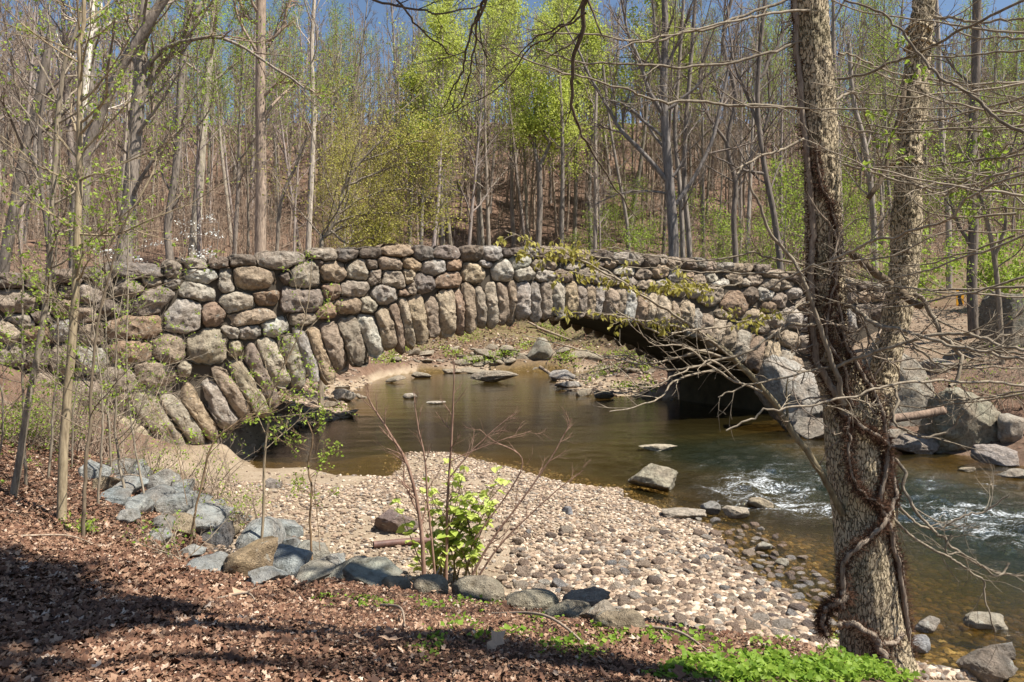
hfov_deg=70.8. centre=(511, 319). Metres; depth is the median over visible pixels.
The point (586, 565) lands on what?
cobble
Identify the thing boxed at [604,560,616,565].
cobble
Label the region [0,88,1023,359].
undergrowth
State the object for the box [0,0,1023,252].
wood
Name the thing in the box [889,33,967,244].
forest tree
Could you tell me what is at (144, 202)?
sapling
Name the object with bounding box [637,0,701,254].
forest tree
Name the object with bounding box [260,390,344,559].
sapling
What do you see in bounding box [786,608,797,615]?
cobble
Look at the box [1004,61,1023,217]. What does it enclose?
forest tree
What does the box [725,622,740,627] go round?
cobble
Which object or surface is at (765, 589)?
cobble
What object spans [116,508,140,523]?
riprap rock
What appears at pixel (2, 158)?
forest tree
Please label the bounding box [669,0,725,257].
forest tree
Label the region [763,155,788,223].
sapling
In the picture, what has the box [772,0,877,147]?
forest tree
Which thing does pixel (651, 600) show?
cobble
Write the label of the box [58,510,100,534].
shrub
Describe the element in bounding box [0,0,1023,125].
sky
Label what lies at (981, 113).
forest tree
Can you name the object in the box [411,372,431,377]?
flat rock
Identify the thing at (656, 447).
boulder
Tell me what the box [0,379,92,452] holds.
shrub
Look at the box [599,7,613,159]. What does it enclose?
forest tree
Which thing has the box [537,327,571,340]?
driftwood log
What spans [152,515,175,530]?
riprap rock
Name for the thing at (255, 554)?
riprap rock
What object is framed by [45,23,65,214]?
forest tree
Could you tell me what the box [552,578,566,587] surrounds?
cobble
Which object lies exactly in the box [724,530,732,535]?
cobble
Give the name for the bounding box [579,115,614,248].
forest tree
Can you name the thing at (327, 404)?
flat rock
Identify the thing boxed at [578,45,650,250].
forest tree
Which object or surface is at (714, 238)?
sapling
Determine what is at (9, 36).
forest tree
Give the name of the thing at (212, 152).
forest tree
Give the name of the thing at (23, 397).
sapling
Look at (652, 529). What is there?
cobble
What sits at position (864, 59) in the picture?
forest tree
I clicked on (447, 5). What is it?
forest tree
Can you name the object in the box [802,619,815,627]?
cobble
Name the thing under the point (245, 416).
sapling
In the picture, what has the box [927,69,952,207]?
forest tree
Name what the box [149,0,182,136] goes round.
forest tree
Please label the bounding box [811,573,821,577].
cobble
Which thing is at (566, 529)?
cobble
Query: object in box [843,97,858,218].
forest tree
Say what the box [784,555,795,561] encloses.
cobble
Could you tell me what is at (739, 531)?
cobble
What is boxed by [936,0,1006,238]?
forest tree
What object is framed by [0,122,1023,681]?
ground
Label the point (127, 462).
riprap rock
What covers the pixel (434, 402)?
stone
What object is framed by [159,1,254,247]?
forest tree
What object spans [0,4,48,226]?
forest tree
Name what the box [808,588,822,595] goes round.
cobble
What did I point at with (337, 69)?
forest tree
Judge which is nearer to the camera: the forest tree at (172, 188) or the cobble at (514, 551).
the cobble at (514, 551)
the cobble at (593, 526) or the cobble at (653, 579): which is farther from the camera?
the cobble at (593, 526)
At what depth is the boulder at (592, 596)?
6.13 m
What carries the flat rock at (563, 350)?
on the ground at (350, 462)
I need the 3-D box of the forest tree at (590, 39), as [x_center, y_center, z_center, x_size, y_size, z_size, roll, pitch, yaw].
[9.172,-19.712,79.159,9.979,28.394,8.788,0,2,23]
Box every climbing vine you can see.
[774,177,986,474]
[785,0,853,426]
[807,140,860,408]
[811,588,857,645]
[819,195,919,656]
[830,451,905,614]
[831,613,910,653]
[838,414,892,515]
[844,413,901,478]
[863,632,899,671]
[898,544,921,660]
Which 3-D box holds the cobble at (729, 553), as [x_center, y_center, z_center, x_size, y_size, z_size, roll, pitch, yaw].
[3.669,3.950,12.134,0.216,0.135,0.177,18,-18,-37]
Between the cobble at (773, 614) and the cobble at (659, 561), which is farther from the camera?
the cobble at (659, 561)
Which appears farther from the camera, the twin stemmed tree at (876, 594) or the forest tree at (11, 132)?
the forest tree at (11, 132)
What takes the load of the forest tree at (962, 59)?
on the ground at (350, 462)
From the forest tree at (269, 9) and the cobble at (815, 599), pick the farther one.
the forest tree at (269, 9)
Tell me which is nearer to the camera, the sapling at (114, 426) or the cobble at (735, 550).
the sapling at (114, 426)
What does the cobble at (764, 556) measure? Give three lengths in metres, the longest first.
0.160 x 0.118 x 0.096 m
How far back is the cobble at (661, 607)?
9.65 m
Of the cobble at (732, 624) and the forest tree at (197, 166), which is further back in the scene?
the forest tree at (197, 166)
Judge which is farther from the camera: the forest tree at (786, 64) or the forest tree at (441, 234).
the forest tree at (786, 64)
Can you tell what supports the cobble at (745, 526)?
in the river water
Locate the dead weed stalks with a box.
[360,352,590,579]
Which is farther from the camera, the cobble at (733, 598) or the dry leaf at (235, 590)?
the cobble at (733, 598)
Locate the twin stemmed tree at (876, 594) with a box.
[494,0,1023,680]
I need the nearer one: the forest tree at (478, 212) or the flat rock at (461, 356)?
the flat rock at (461, 356)
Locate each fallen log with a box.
[890,406,946,422]
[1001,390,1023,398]
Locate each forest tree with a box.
[0,0,18,137]
[0,0,23,134]
[0,0,64,235]
[0,0,72,254]
[0,0,76,185]
[0,0,111,272]
[0,2,10,167]
[0,3,51,123]
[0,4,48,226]
[0,10,99,271]
[0,11,23,87]
[0,17,74,197]
[0,35,24,239]
[0,54,12,216]
[1,0,73,243]
[1,47,20,194]
[2,0,30,173]
[2,15,48,138]
[9,0,43,151]
[10,0,37,96]
[10,0,62,232]
[11,88,36,207]
[20,0,86,184]
[24,0,55,75]
[24,37,76,200]
[27,0,216,268]
[29,0,151,208]
[37,0,134,251]
[42,6,98,236]
[43,85,75,231]
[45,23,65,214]
[57,0,117,143]
[62,91,98,159]
[75,0,173,230]
[80,0,353,262]
[84,0,169,235]
[95,75,115,166]
[100,36,120,204]
[101,39,144,151]
[107,29,129,109]
[117,32,163,250]
[122,0,274,257]
[130,0,182,146]
[139,0,219,259]
[141,56,170,224]
[143,49,173,218]
[148,0,241,257]
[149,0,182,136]
[155,21,199,218]
[158,14,216,212]
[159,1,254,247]
[159,15,196,237]
[163,63,188,179]
[169,22,191,149]
[181,29,206,173]
[185,5,204,133]
[186,2,239,233]
[187,0,309,253]
[192,0,237,144]
[193,62,268,231]
[200,0,254,193]
[207,39,230,239]
[208,0,339,252]
[224,11,246,128]
[225,48,272,253]
[228,0,285,222]
[236,13,267,131]
[238,39,476,405]
[244,45,294,230]
[246,0,294,218]
[252,16,290,169]
[265,60,303,239]
[266,27,330,248]
[267,6,302,132]
[270,0,297,112]
[270,0,363,379]
[271,56,306,217]
[275,27,361,250]
[275,58,302,149]
[276,16,302,140]
[281,6,310,168]
[281,41,335,251]
[302,13,351,163]
[302,137,389,246]
[306,95,400,246]
[309,28,351,167]
[309,39,343,245]
[310,6,372,218]
[311,123,372,248]
[314,0,382,234]
[316,0,367,151]
[317,61,333,201]
[324,64,381,246]
[328,13,380,197]
[330,129,410,248]
[338,151,417,246]
[350,27,392,208]
[351,98,414,237]
[365,58,456,245]
[366,102,385,218]
[367,0,415,183]
[370,17,381,114]
[376,25,434,214]
[379,0,487,244]
[382,14,454,244]
[383,72,408,225]
[393,6,477,246]
[398,78,463,244]
[405,0,432,66]
[414,0,456,165]
[419,42,474,245]
[422,0,537,245]
[424,100,473,244]
[425,0,493,199]
[426,149,456,244]
[431,47,499,244]
[445,23,518,245]
[451,0,536,247]
[458,61,510,244]
[469,0,517,213]
[469,0,526,147]
[472,0,513,142]
[486,44,545,245]
[488,37,550,245]
[494,0,602,245]
[499,47,589,246]
[507,92,526,207]
[511,44,519,208]
[525,75,603,228]
[527,1,577,203]
[528,0,584,148]
[532,0,585,198]
[534,0,573,121]
[548,0,612,248]
[554,0,797,384]
[558,16,641,249]
[564,27,620,217]
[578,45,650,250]
[579,71,610,248]
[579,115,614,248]
[589,0,621,198]
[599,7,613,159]
[607,0,629,140]
[607,0,718,251]
[610,42,649,200]
[619,1,678,181]
[625,8,709,161]
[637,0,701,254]
[638,0,709,257]
[639,4,714,118]
[639,77,698,242]
[656,24,717,222]
[659,0,708,147]
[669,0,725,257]
[671,0,796,262]
[671,9,709,180]
[677,21,739,257]
[679,12,739,221]
[682,34,729,243]
[687,0,722,145]
[687,0,791,262]
[688,83,741,257]
[695,0,739,190]
[698,0,802,270]
[712,0,767,241]
[713,74,749,258]
[730,0,784,208]
[739,0,798,253]
[742,16,787,225]
[743,18,794,206]
[748,1,794,100]
[763,10,778,145]
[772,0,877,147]
[774,8,796,165]
[774,114,804,255]
[784,76,801,203]
[788,1,892,238]
[833,30,861,161]
[834,1,897,281]
[836,20,872,137]
[836,27,868,147]
[838,0,883,59]
[838,0,906,246]
[841,0,903,247]
[843,0,895,215]
[843,0,910,210]
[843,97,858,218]
[845,0,892,211]
[848,47,897,248]
[849,0,900,236]
[849,1,879,153]
[854,26,930,219]
[858,67,889,183]
[862,37,896,138]
[863,0,909,124]
[874,44,926,172]
[877,15,936,149]
[887,20,943,125]
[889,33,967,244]
[892,0,1000,290]
[900,0,1023,337]
[924,89,1023,364]
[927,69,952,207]
[928,95,955,233]
[932,56,984,227]
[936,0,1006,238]
[942,26,997,154]
[950,0,990,96]
[956,13,1021,236]
[978,38,1023,237]
[978,54,1022,143]
[979,46,994,116]
[980,9,1023,249]
[985,24,1022,102]
[991,0,1023,94]
[992,17,1023,201]
[996,95,1023,250]
[999,0,1023,119]
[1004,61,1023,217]
[1007,29,1023,137]
[1008,44,1023,245]
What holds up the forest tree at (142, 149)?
on the ground at (350, 462)
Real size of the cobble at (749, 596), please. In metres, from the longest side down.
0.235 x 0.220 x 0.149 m
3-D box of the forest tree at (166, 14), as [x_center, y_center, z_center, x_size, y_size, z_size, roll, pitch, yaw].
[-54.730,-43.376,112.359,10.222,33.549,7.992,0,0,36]
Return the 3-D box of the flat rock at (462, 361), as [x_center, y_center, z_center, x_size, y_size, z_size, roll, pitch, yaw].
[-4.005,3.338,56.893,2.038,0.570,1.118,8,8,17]
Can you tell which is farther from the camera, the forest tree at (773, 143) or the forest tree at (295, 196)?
the forest tree at (773, 143)
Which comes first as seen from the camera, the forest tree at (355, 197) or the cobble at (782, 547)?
the cobble at (782, 547)
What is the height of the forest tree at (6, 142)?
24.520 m
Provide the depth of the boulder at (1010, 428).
21.05 m
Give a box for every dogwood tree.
[93,238,177,262]
[174,213,222,260]
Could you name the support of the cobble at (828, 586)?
in the river water
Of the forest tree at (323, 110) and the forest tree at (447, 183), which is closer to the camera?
the forest tree at (323, 110)
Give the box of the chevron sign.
[956,290,963,305]
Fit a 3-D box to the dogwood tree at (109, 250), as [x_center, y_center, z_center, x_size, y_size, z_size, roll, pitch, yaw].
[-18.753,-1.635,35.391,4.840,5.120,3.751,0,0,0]
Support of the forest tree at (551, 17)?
on the ground at (350, 462)
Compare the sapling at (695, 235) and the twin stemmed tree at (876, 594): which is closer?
the twin stemmed tree at (876, 594)
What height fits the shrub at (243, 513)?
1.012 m
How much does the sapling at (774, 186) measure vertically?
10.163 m
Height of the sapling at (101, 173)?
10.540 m
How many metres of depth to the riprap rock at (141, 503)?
10.24 m
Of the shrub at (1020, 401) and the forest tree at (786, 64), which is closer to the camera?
the shrub at (1020, 401)
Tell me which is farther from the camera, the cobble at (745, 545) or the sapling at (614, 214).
the sapling at (614, 214)
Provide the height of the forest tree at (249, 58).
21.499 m
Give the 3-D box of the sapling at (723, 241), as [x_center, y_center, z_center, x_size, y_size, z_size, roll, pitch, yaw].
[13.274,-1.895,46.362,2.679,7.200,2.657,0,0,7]
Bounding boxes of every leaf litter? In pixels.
[0,404,932,681]
[386,302,1023,447]
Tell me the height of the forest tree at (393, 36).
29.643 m
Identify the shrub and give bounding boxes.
[0,298,220,464]
[0,371,155,455]
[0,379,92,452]
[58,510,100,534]
[77,404,216,476]
[114,499,241,559]
[144,420,261,502]
[185,480,273,529]
[389,458,511,580]
[855,228,966,307]
[921,357,1022,401]
[927,336,1023,410]
[942,216,1023,308]
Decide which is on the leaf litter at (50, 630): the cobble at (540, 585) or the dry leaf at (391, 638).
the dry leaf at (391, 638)
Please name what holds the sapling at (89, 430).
on the ground at (350, 462)
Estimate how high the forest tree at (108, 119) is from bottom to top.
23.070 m
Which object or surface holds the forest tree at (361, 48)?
on the ground at (350, 462)
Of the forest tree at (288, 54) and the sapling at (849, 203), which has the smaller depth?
the sapling at (849, 203)
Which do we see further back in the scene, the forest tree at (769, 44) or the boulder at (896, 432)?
the forest tree at (769, 44)
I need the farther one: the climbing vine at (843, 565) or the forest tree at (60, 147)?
the forest tree at (60, 147)
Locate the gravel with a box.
[179,333,1023,681]
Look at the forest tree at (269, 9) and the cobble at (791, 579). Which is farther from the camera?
the forest tree at (269, 9)
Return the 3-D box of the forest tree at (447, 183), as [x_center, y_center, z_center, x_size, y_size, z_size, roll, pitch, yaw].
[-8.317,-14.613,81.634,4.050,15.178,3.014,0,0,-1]
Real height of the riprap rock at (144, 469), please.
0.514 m
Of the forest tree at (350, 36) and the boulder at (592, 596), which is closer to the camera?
the boulder at (592, 596)
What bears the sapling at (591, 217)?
on the ground at (350, 462)
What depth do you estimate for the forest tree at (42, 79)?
23.89 m
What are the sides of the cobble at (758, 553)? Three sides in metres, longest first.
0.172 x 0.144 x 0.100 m
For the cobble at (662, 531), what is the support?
on the ground at (350, 462)
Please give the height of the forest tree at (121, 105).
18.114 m
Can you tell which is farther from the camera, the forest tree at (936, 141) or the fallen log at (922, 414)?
the forest tree at (936, 141)
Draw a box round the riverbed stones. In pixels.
[700,517,1023,681]
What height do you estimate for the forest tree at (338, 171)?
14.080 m
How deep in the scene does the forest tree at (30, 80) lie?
47.42 m
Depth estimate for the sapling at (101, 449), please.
9.80 m
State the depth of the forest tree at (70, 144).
53.22 m
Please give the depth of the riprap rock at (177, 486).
12.45 m
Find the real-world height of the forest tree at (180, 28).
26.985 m
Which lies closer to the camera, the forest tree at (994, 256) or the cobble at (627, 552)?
the cobble at (627, 552)
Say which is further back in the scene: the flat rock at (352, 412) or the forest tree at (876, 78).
the forest tree at (876, 78)
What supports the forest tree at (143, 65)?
on the ground at (350, 462)
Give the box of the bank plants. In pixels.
[369,323,658,394]
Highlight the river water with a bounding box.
[256,371,1023,638]
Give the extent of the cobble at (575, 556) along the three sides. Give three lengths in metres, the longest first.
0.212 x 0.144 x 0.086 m
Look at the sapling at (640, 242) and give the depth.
49.18 m
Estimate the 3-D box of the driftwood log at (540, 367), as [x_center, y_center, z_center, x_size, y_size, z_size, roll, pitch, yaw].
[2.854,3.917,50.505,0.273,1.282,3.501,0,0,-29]
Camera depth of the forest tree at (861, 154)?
84.09 m
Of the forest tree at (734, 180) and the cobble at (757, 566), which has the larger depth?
the forest tree at (734, 180)
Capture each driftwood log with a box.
[373,537,430,547]
[528,322,552,334]
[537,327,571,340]
[538,365,549,373]
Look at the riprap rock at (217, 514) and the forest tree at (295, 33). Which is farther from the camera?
the forest tree at (295, 33)
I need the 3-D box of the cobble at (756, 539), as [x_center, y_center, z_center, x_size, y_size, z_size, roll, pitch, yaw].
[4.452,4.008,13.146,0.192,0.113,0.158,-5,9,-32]
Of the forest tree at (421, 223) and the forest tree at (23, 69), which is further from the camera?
the forest tree at (23, 69)
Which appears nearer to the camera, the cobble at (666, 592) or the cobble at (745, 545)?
the cobble at (666, 592)
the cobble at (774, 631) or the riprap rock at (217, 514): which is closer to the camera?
the cobble at (774, 631)
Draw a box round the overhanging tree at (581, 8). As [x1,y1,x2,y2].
[372,0,659,217]
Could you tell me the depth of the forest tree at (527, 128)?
72.13 m
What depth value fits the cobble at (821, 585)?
10.90 m
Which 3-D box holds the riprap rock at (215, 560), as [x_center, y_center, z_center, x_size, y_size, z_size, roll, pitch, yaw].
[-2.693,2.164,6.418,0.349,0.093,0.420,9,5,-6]
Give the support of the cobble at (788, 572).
on the gravel
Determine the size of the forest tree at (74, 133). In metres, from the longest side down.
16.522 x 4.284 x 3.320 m
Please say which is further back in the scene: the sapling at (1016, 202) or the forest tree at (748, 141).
the forest tree at (748, 141)
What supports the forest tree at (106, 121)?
on the ground at (350, 462)
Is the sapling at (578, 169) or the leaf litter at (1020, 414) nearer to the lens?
the leaf litter at (1020, 414)
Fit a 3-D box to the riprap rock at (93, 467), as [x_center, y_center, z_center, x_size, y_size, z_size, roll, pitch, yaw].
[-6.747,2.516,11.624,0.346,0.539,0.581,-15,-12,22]
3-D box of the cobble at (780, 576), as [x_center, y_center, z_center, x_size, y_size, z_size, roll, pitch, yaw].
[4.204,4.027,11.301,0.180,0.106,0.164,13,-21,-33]
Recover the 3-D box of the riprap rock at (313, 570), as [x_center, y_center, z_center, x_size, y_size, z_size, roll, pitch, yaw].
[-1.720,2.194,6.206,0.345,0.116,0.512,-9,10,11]
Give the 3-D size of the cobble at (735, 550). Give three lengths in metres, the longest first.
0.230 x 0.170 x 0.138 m
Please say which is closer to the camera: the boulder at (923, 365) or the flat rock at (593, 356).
the boulder at (923, 365)
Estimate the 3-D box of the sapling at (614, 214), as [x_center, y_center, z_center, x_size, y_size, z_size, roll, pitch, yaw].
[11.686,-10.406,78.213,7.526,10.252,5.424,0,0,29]
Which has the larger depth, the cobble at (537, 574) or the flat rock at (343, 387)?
the flat rock at (343, 387)
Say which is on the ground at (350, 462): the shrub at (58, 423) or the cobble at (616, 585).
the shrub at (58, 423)
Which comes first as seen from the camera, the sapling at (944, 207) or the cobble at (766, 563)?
the cobble at (766, 563)
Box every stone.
[265,478,282,488]
[403,393,416,398]
[426,401,445,403]
[527,337,552,359]
[549,369,574,380]
[562,506,572,514]
[747,497,773,510]
[754,541,772,550]
[775,558,788,566]
[912,634,930,655]
[957,467,975,471]
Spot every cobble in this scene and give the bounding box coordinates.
[496,575,506,582]
[503,565,512,572]
[509,549,518,553]
[512,537,523,544]
[513,580,528,589]
[515,566,530,575]
[517,552,528,556]
[518,558,528,565]
[523,533,530,538]
[531,583,545,588]
[532,572,543,577]
[538,579,550,584]
[545,532,556,537]
[548,573,557,578]
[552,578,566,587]
[553,564,566,569]
[554,555,564,560]
[556,570,567,576]
[559,525,572,533]
[560,586,572,592]
[563,558,576,563]
[568,554,578,558]
[579,550,590,554]
[582,564,590,567]
[584,531,592,536]
[589,549,598,553]
[590,524,598,530]
[591,568,600,574]
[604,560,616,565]
[606,568,620,576]
[608,585,616,590]
[612,582,623,588]
[617,546,625,552]
[617,559,629,567]
[618,595,630,605]
[619,567,630,575]
[621,536,633,542]
[623,549,631,555]
[626,567,637,571]
[628,591,641,599]
[629,572,641,577]
[629,579,640,585]
[636,559,650,567]
[636,605,650,611]
[643,596,656,605]
[646,575,661,584]
[649,526,658,532]
[651,558,665,564]
[654,616,668,623]
[657,604,664,609]
[659,529,670,534]
[660,591,670,595]
[668,599,676,603]
[674,611,686,619]
[677,581,686,587]
[679,563,690,569]
[679,593,690,600]
[682,568,695,573]
[688,579,702,583]
[690,559,701,564]
[692,529,704,535]
[695,616,709,623]
[696,583,709,588]
[698,554,709,560]
[701,534,711,540]
[705,625,714,629]
[709,517,719,524]
[709,547,721,552]
[710,529,721,536]
[711,555,725,560]
[714,538,723,543]
[714,602,722,607]
[714,613,724,621]
[719,585,729,589]
[722,567,733,572]
[723,550,734,556]
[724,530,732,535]
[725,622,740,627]
[726,539,736,546]
[727,596,738,601]
[729,548,738,553]
[732,627,743,633]
[734,536,742,540]
[734,606,747,615]
[735,529,743,534]
[736,583,747,587]
[738,593,753,600]
[741,524,748,529]
[741,541,749,548]
[741,549,755,558]
[742,565,753,570]
[743,600,756,607]
[746,621,760,629]
[750,522,759,528]
[751,536,760,542]
[751,559,765,564]
[751,563,763,569]
[751,612,769,622]
[754,592,766,598]
[755,551,764,557]
[755,578,765,585]
[759,588,770,591]
[760,538,769,542]
[760,554,768,559]
[762,561,775,566]
[764,567,771,573]
[766,572,775,578]
[766,599,776,605]
[768,613,778,616]
[769,555,777,561]
[770,550,778,556]
[770,582,781,588]
[770,628,784,634]
[771,618,792,629]
[772,534,778,540]
[774,569,782,573]
[774,573,785,579]
[775,606,786,610]
[776,544,788,551]
[776,565,783,569]
[779,592,790,598]
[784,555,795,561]
[784,570,794,576]
[785,573,796,584]
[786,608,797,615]
[788,603,806,611]
[789,589,798,593]
[790,566,806,573]
[792,584,808,593]
[792,592,804,600]
[795,571,804,575]
[796,555,808,562]
[796,579,807,583]
[797,563,806,567]
[800,601,813,607]
[800,633,809,638]
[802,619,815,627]
[803,580,814,588]
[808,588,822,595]
[810,635,823,644]
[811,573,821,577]
[812,596,822,603]
[814,577,829,584]
[816,581,825,589]
[818,592,826,597]
[826,583,833,589]
[828,617,837,628]
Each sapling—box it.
[0,0,181,496]
[0,0,276,521]
[0,88,224,536]
[0,92,132,478]
[0,122,94,485]
[0,178,118,453]
[15,219,148,466]
[23,236,199,487]
[29,247,215,503]
[36,88,199,493]
[48,198,186,475]
[57,157,68,210]
[89,119,116,230]
[90,154,103,232]
[135,344,337,544]
[138,175,153,237]
[142,145,159,185]
[167,166,194,248]
[173,174,192,238]
[191,235,358,537]
[204,180,225,242]
[238,168,254,253]
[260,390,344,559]
[266,187,291,250]
[267,171,292,236]
[445,222,459,245]
[482,167,509,240]
[567,199,621,251]
[567,228,591,248]
[571,147,584,188]
[590,175,641,250]
[601,170,662,253]
[610,127,631,196]
[612,218,659,358]
[622,212,667,253]
[644,188,713,256]
[677,151,700,245]
[677,198,700,248]
[686,195,744,260]
[702,235,726,261]
[704,212,746,261]
[709,214,764,263]
[710,221,730,261]
[738,154,845,270]
[743,213,794,268]
[751,154,799,224]
[757,168,804,271]
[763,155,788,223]
[775,153,803,238]
[783,170,803,248]
[787,216,803,272]
[795,161,884,277]
[841,149,865,236]
[841,188,882,277]
[842,175,858,226]
[848,177,865,224]
[851,180,886,243]
[859,131,934,242]
[922,156,961,244]
[922,188,942,243]
[925,153,961,237]
[934,144,996,243]
[985,168,1023,247]
[999,210,1023,245]
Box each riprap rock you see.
[78,459,111,480]
[92,476,120,491]
[100,485,132,505]
[105,458,135,475]
[113,475,148,493]
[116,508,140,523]
[123,495,154,513]
[127,459,152,478]
[138,484,175,501]
[145,469,181,488]
[149,528,173,543]
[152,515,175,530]
[154,493,193,514]
[170,478,194,492]
[172,512,195,538]
[179,544,206,557]
[186,502,234,534]
[186,551,228,574]
[187,491,212,506]
[201,521,234,547]
[206,499,226,505]
[222,536,277,578]
[229,511,252,522]
[233,523,239,536]
[235,516,286,548]
[248,566,288,585]
[273,544,312,576]
[279,519,303,536]
[282,537,301,546]
[292,560,334,586]
[298,540,329,560]
[317,552,345,565]
[326,556,366,578]
[342,556,402,587]
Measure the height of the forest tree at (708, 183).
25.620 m
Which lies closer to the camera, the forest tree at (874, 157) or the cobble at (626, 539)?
the cobble at (626, 539)
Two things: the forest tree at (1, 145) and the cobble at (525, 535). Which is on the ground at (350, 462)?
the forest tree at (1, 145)
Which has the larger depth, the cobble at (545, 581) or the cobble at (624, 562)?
the cobble at (624, 562)
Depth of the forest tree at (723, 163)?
64.69 m
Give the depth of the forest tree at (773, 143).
82.36 m
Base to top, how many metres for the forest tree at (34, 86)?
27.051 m
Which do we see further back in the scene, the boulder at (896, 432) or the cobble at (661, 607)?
the boulder at (896, 432)
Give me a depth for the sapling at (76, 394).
11.99 m
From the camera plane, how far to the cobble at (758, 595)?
10.19 m
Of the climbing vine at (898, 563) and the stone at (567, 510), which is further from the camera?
the stone at (567, 510)
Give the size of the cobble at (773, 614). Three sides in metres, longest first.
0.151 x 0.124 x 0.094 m
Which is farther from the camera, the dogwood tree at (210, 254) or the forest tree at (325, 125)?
the forest tree at (325, 125)
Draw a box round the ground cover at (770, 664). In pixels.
[1,416,925,681]
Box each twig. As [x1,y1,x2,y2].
[20,531,103,544]
[217,585,263,602]
[380,603,405,627]
[491,611,605,661]
[645,625,715,653]
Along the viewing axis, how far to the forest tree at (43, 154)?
67.38 m
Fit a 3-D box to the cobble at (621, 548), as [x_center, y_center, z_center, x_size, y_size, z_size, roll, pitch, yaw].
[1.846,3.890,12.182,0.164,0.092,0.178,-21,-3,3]
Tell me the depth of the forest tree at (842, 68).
72.00 m
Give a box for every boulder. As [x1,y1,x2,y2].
[332,388,355,401]
[374,509,418,534]
[381,576,410,590]
[412,574,448,595]
[451,575,504,604]
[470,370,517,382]
[505,588,558,611]
[544,599,590,618]
[554,381,579,387]
[562,586,610,606]
[579,599,615,621]
[591,608,644,633]
[628,463,677,491]
[639,444,676,450]
[662,507,706,519]
[700,501,720,514]
[722,505,749,519]
[754,354,822,435]
[793,417,823,438]
[862,340,934,426]
[888,429,906,437]
[891,433,939,455]
[914,616,939,633]
[917,387,1000,452]
[919,358,962,372]
[924,394,933,405]
[956,646,1017,681]
[963,611,1007,633]
[970,444,1019,466]
[978,291,1023,348]
[982,642,1015,660]
[997,413,1023,442]
[997,468,1023,478]
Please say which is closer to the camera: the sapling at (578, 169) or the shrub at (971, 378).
the shrub at (971, 378)
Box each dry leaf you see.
[229,587,246,596]
[339,598,351,604]
[378,635,402,639]
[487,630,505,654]
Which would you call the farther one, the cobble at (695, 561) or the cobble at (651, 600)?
the cobble at (695, 561)
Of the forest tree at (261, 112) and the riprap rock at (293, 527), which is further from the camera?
the forest tree at (261, 112)
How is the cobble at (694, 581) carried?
on the gravel
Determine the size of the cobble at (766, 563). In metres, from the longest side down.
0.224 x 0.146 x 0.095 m
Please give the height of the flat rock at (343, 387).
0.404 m
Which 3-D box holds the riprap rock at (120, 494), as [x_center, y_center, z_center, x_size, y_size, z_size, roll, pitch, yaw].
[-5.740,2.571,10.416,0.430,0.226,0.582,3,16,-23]
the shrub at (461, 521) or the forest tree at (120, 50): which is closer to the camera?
the shrub at (461, 521)
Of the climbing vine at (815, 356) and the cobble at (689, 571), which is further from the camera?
the cobble at (689, 571)
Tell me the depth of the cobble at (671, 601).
9.87 m
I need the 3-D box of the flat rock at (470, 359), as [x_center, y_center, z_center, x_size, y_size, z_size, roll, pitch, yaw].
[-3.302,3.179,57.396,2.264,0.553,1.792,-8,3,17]
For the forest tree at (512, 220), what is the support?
on the ground at (350, 462)
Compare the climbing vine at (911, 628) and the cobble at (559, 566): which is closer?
the climbing vine at (911, 628)
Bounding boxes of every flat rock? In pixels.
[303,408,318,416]
[312,384,327,390]
[324,401,340,407]
[334,386,349,389]
[340,409,357,415]
[385,375,405,381]
[391,356,401,361]
[408,348,420,355]
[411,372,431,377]
[419,350,433,355]
[442,369,463,373]
[450,359,472,364]
[456,355,468,358]
[460,367,485,372]
[465,355,483,361]
[473,359,491,366]
[474,349,489,355]
[484,351,499,357]
[485,344,497,349]
[494,357,503,363]
[501,347,516,353]
[501,355,515,363]
[508,351,528,358]
[556,347,569,353]
[567,350,590,358]
[576,388,591,396]
[588,353,603,361]
[594,391,614,398]
[629,368,640,372]
[643,369,654,373]
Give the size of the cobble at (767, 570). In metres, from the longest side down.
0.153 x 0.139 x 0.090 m
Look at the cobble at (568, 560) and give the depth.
11.42 m
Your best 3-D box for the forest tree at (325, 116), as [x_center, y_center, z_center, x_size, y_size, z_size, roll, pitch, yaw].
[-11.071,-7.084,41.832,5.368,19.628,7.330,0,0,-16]
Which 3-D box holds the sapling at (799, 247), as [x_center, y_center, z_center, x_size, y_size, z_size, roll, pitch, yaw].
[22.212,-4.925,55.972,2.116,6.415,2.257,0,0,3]
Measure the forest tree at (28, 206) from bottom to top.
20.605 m
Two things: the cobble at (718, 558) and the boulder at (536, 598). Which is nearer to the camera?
the boulder at (536, 598)
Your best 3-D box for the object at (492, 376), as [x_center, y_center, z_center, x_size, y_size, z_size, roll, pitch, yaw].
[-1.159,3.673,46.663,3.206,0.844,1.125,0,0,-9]
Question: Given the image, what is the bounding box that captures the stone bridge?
[0,243,885,445]
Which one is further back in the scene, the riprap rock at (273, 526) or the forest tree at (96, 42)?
the forest tree at (96, 42)
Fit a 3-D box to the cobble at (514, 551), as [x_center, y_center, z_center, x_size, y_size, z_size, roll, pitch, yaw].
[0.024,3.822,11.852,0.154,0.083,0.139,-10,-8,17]
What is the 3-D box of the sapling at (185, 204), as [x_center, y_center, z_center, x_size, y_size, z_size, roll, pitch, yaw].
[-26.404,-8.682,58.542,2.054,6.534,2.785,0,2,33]
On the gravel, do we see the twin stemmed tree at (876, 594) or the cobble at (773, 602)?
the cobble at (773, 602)
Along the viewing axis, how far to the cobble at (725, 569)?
11.26 m
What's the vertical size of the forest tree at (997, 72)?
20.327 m
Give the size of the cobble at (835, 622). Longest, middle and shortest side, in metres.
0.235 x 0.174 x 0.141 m
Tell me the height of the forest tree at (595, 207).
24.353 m
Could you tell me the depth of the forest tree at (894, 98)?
52.43 m
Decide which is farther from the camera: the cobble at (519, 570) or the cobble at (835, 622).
the cobble at (519, 570)
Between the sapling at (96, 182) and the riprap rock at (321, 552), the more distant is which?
the sapling at (96, 182)

